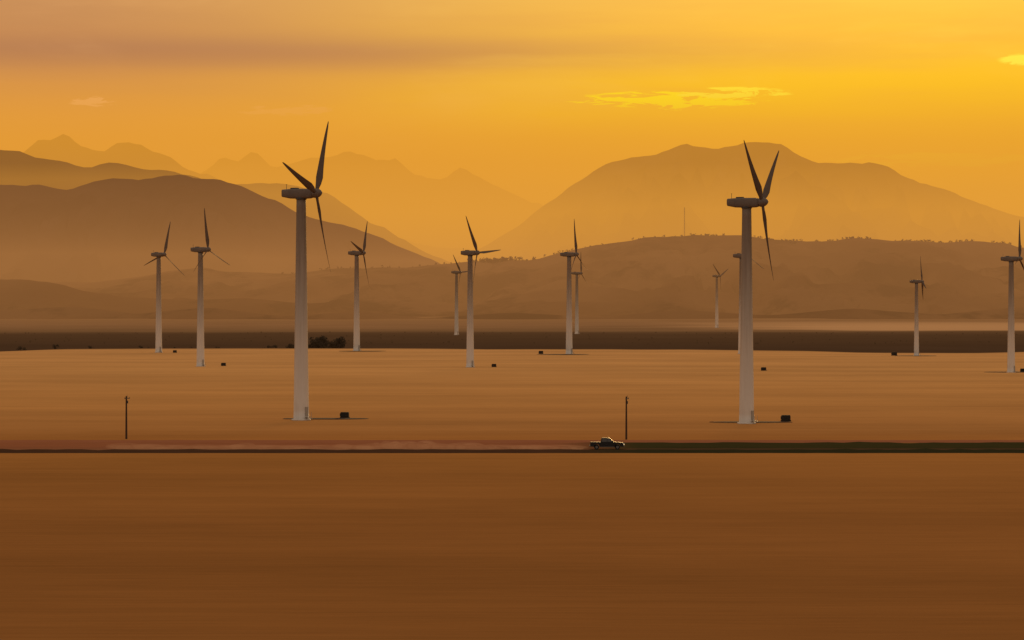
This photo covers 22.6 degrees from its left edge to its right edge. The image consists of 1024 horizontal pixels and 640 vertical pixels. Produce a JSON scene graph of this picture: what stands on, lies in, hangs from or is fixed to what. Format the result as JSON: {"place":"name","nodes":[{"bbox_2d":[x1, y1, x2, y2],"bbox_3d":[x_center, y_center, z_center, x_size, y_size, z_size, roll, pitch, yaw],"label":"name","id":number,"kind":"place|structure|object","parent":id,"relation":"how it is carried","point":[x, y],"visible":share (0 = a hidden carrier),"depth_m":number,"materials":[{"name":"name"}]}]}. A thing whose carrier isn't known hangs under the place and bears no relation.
{"place":"outdoors","nodes":[
{"label":"outdoors","id":0,"kind":"place"},
{"bbox_2d":[0,150,200,189],"bbox_3d":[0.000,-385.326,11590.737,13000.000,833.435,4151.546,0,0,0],"label":"mountain ridge","id":1,"kind":"structure","parent":0,"point":[19,168],"depth_m":11387.10,"materials":[{"name":"brown stone"}]},
{"bbox_2d":[0,175,439,282],"bbox_3d":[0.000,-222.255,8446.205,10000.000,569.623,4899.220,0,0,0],"label":"mountain ridge","id":2,"kind":"structure","parent":0,"point":[106,229],"depth_m":8322.02,"materials":[{"name":"brown stone"}]},
{"bbox_2d":[23,134,470,260],"bbox_3d":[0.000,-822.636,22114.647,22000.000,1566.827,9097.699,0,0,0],"label":"mountain range","id":3,"kind":"structure","parent":0,"point":[65,148],"depth_m":21907.68,"materials":[{"name":"brown stone"}]},
{"bbox_2d":[283,418,367,418],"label":"gravel pad","id":4,"kind":"object","parent":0,"point":[332,418],"visible":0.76,"depth_m":535.81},
{"bbox_2d":[236,183,449,263],"bbox_3d":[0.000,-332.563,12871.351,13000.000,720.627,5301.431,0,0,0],"label":"mountain ridge","id":5,"kind":"structure","parent":0,"point":[334,210],"depth_m":12884.32,"materials":[{"name":"brown stone"}]},
{"bbox_2d":[200,152,542,249],"bbox_3d":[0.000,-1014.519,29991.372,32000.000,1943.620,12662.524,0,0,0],"label":"mountain range","id":6,"kind":"structure","parent":0,"point":[396,197],"depth_m":29240.17,"materials":[{"name":"orange stone"}]},
{"bbox_2d":[0,317,1023,639],"bbox_3d":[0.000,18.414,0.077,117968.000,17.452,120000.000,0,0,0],"label":"ground","id":7,"kind":"structure","parent":0,"point":[510,545],"depth_m":326.79,"materials":[{"name":"brown soil"}]},
{"bbox_2d":[124,396,129,438],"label":"utility pole","id":8,"kind":"object","parent":7,"relation":"on","point":[126,398],"visible":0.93,"depth_m":453.94,"materials":[{"name":"brown wood"}]},
{"bbox_2d":[145,222,184,352],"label":"wind turbine","id":9,"kind":"object","parent":7,"relation":"on","point":[158,342],"visible":1,"depth_m":1300.83,"materials":[{"name":"paint"}]},
{"bbox_2d":[16,335,345,350],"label":"distant trees","id":10,"kind":"object","parent":7,"relation":"on","point":[319,342],"visible":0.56,"depth_m":1461.73,"materials":[{"name":"green plant"}]},
{"bbox_2d":[191,208,230,366],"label":"wind turbine","id":11,"kind":"object","parent":7,"relation":"on","point":[201,362],"visible":1,"depth_m":1028.84,"materials":[{"name":"paint"}]},
{"bbox_2d":[281,121,329,420],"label":"wind turbine","id":12,"kind":"object","parent":7,"relation":"on","point":[301,386],"visible":1,"depth_m":529.91,"materials":[{"name":"paint"}]},
{"bbox_2d":[305,407,312,418],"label":"door and steps","id":13,"kind":"structure","parent":12,"relation":"in","point":[306,408],"depth_m":529.76,"materials":[{"name":"paint"}]},
{"bbox_2d":[340,412,349,417],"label":"transformer kiosk","id":14,"kind":"object","parent":7,"relation":"on","point":[344,414],"visible":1,"depth_m":540.34,"materials":[{"name":"paint"}]},
{"bbox_2d":[340,412,349,417],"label":"box","id":15,"kind":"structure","parent":14,"relation":"in","point":[342,413],"depth_m":540.34,"materials":[{"name":"black metal"}]},
{"bbox_2d":[348,221,368,350],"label":"wind turbine","id":16,"kind":"object","parent":7,"relation":"on","point":[356,341],"visible":1,"depth_m":1325.80,"materials":[{"name":"paint"}]},
{"bbox_2d":[451,255,467,334],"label":"wind turbine","id":17,"kind":"object","parent":7,"relation":"on","point":[456,327],"visible":0.98,"depth_m":1956.79,"materials":[{"name":"paint"}]},
{"bbox_2d":[461,217,498,366],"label":"wind turbine","id":18,"kind":"object","parent":7,"relation":"on","point":[470,334],"visible":1,"depth_m":1013.91,"materials":[{"name":"paint"}]},
{"bbox_2d":[0,235,1023,315],"bbox_3d":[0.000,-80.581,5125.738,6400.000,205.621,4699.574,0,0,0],"label":"foothills","id":19,"kind":"structure","parent":7,"relation":"on","point":[674,267],"depth_m":4857.97,"materials":[{"name":"brown soil"}]},
{"bbox_2d":[281,233,1021,273],"bbox_3d":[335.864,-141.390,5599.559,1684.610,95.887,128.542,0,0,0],"label":"conifer belt","id":20,"kind":"object","parent":19,"relation":"on","point":[493,260],"visible":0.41,"depth_m":5560.36,"materials":[{"name":"green plant"}]},
{"bbox_2d":[0,279,1023,316],"bbox_3d":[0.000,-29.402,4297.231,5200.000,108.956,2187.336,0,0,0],"label":"foothills","id":21,"kind":"structure","parent":7,"relation":"on","point":[32,294],"depth_m":4174.52,"materials":[{"name":"brown soil"}]},
{"bbox_2d":[0,307,1023,318],"bbox_3d":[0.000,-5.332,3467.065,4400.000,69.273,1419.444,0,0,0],"label":"foothills","id":22,"kind":"structure","parent":7,"relation":"on","point":[92,313],"depth_m":3364.35,"materials":[{"name":"brown soil"}]},
{"bbox_2d":[0,448,1023,452],"bbox_3d":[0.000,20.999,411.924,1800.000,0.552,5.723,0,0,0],"label":"verge grass","id":23,"kind":"structure","parent":7,"relation":"on","point":[925,450],"depth_m":410.21,"materials":[{"name":"brown plant"}]},
{"bbox_2d":[4,332,1021,344],"bbox_3d":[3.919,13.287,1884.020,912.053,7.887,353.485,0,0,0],"label":"shrub belt","id":24,"kind":"object","parent":7,"relation":"on","point":[587,334],"visible":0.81,"depth_m":1862.90,"materials":[{"name":"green plant"}]},
{"bbox_2d":[541,354,585,354],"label":"gravel pad","id":25,"kind":"object","parent":7,"relation":"on","point":[563,354],"visible":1,"depth_m":1267.50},
{"bbox_2d":[560,220,587,353],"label":"wind turbine","id":26,"kind":"object","parent":7,"relation":"on","point":[569,348],"visible":0.99,"depth_m":1276.78,"materials":[{"name":"paint"}]},
{"bbox_2d":[571,258,586,333],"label":"wind turbine","id":27,"kind":"object","parent":7,"relation":"on","point":[576,306],"visible":0.98,"depth_m":1984.91,"materials":[{"name":"paint"}]},
{"bbox_2d":[625,397,628,439],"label":"utility pole","id":28,"kind":"object","parent":7,"relation":"on","point":[626,419],"visible":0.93,"depth_m":451.94,"materials":[{"name":"brown wood"}]},
{"bbox_2d":[712,265,728,327],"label":"wind turbine","id":29,"kind":"object","parent":7,"relation":"on","point":[716,309],"visible":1,"depth_m":2328.81,"materials":[{"name":"paint"}]},
{"bbox_2d":[733,253,763,353],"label":"wind turbine","id":30,"kind":"object","parent":7,"relation":"on","point":[737,255],"visible":0.37,"depth_m":1289.17,"materials":[{"name":"paint"}]},
{"bbox_2d":[716,421,787,422],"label":"gravel pad","id":31,"kind":"object","parent":7,"relation":"on","point":[754,421],"visible":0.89,"depth_m":521.23,"materials":[{"name":"brown gravel"}]},
{"bbox_2d":[727,141,778,423],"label":"wind turbine","id":32,"kind":"object","parent":7,"relation":"on","point":[746,397],"visible":1,"depth_m":513.95,"materials":[{"name":"paint"}]},
{"bbox_2d":[751,411,757,420],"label":"door and steps","id":33,"kind":"structure","parent":32,"relation":"in","point":[752,412],"depth_m":513.84,"materials":[{"name":"paint"}]},
{"bbox_2d":[781,415,790,420],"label":"transformer kiosk","id":34,"kind":"object","parent":7,"relation":"on","point":[785,417],"visible":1,"depth_m":525.34,"materials":[{"name":"paint"}]},
{"bbox_2d":[781,415,790,420],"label":"box","id":35,"kind":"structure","parent":34,"relation":"in","point":[784,417],"depth_m":525.38,"materials":[{"name":"black metal"}]},
{"bbox_2d":[910,256,925,355],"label":"wind turbine","id":36,"kind":"object","parent":7,"relation":"on","point":[916,334],"visible":0.99,"depth_m":1254.19,"materials":[{"name":"paint"}]},
{"bbox_2d":[1001,220,1023,372],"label":"wind turbine","id":37,"kind":"object","parent":7,"relation":"on","point":[1011,343],"visible":1,"depth_m":931.07,"materials":[{"name":"paint"}]},
{"bbox_2d":[0,442,1023,447],"bbox_3d":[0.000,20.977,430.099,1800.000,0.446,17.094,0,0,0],"label":"verge grass","id":38,"kind":"structure","parent":0,"point":[508,445],"depth_m":427.88,"materials":[{"name":"plant"}]},
{"bbox_2d":[0,440,1023,442],"bbox_3d":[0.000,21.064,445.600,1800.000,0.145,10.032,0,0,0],"label":"bare soil","id":39,"kind":"structure","parent":0,"point":[506,441],"depth_m":443.54,"materials":[{"name":"brown soil"}]},
{"bbox_2d":[0,448,1023,449],"bbox_3d":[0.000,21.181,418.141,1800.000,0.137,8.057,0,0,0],"label":"road","id":40,"kind":"structure","parent":0,"point":[515,448],"depth_m":420.41,"materials":[{"name":"asphalt"}]},
{"bbox_2d":[589,438,624,449],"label":"pickup truck","id":41,"kind":"object","parent":40,"relation":"on","point":[606,442],"visible":1,"depth_m":417.11,"materials":[{"name":"paint"}]},
{"bbox_2d":[0,0,1023,216],"label":"sky","id":42,"kind":"structure","parent":0,"point":[530,98],"materials":[{"name":"orange"}]},
{"bbox_2d":[448,142,1023,262],"bbox_3d":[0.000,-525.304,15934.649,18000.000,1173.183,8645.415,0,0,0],"label":"mountain","id":43,"kind":"structure","parent":0,"point":[629,199],"depth_m":14904.22,"materials":[{"name":"brown stone"}]}
]}

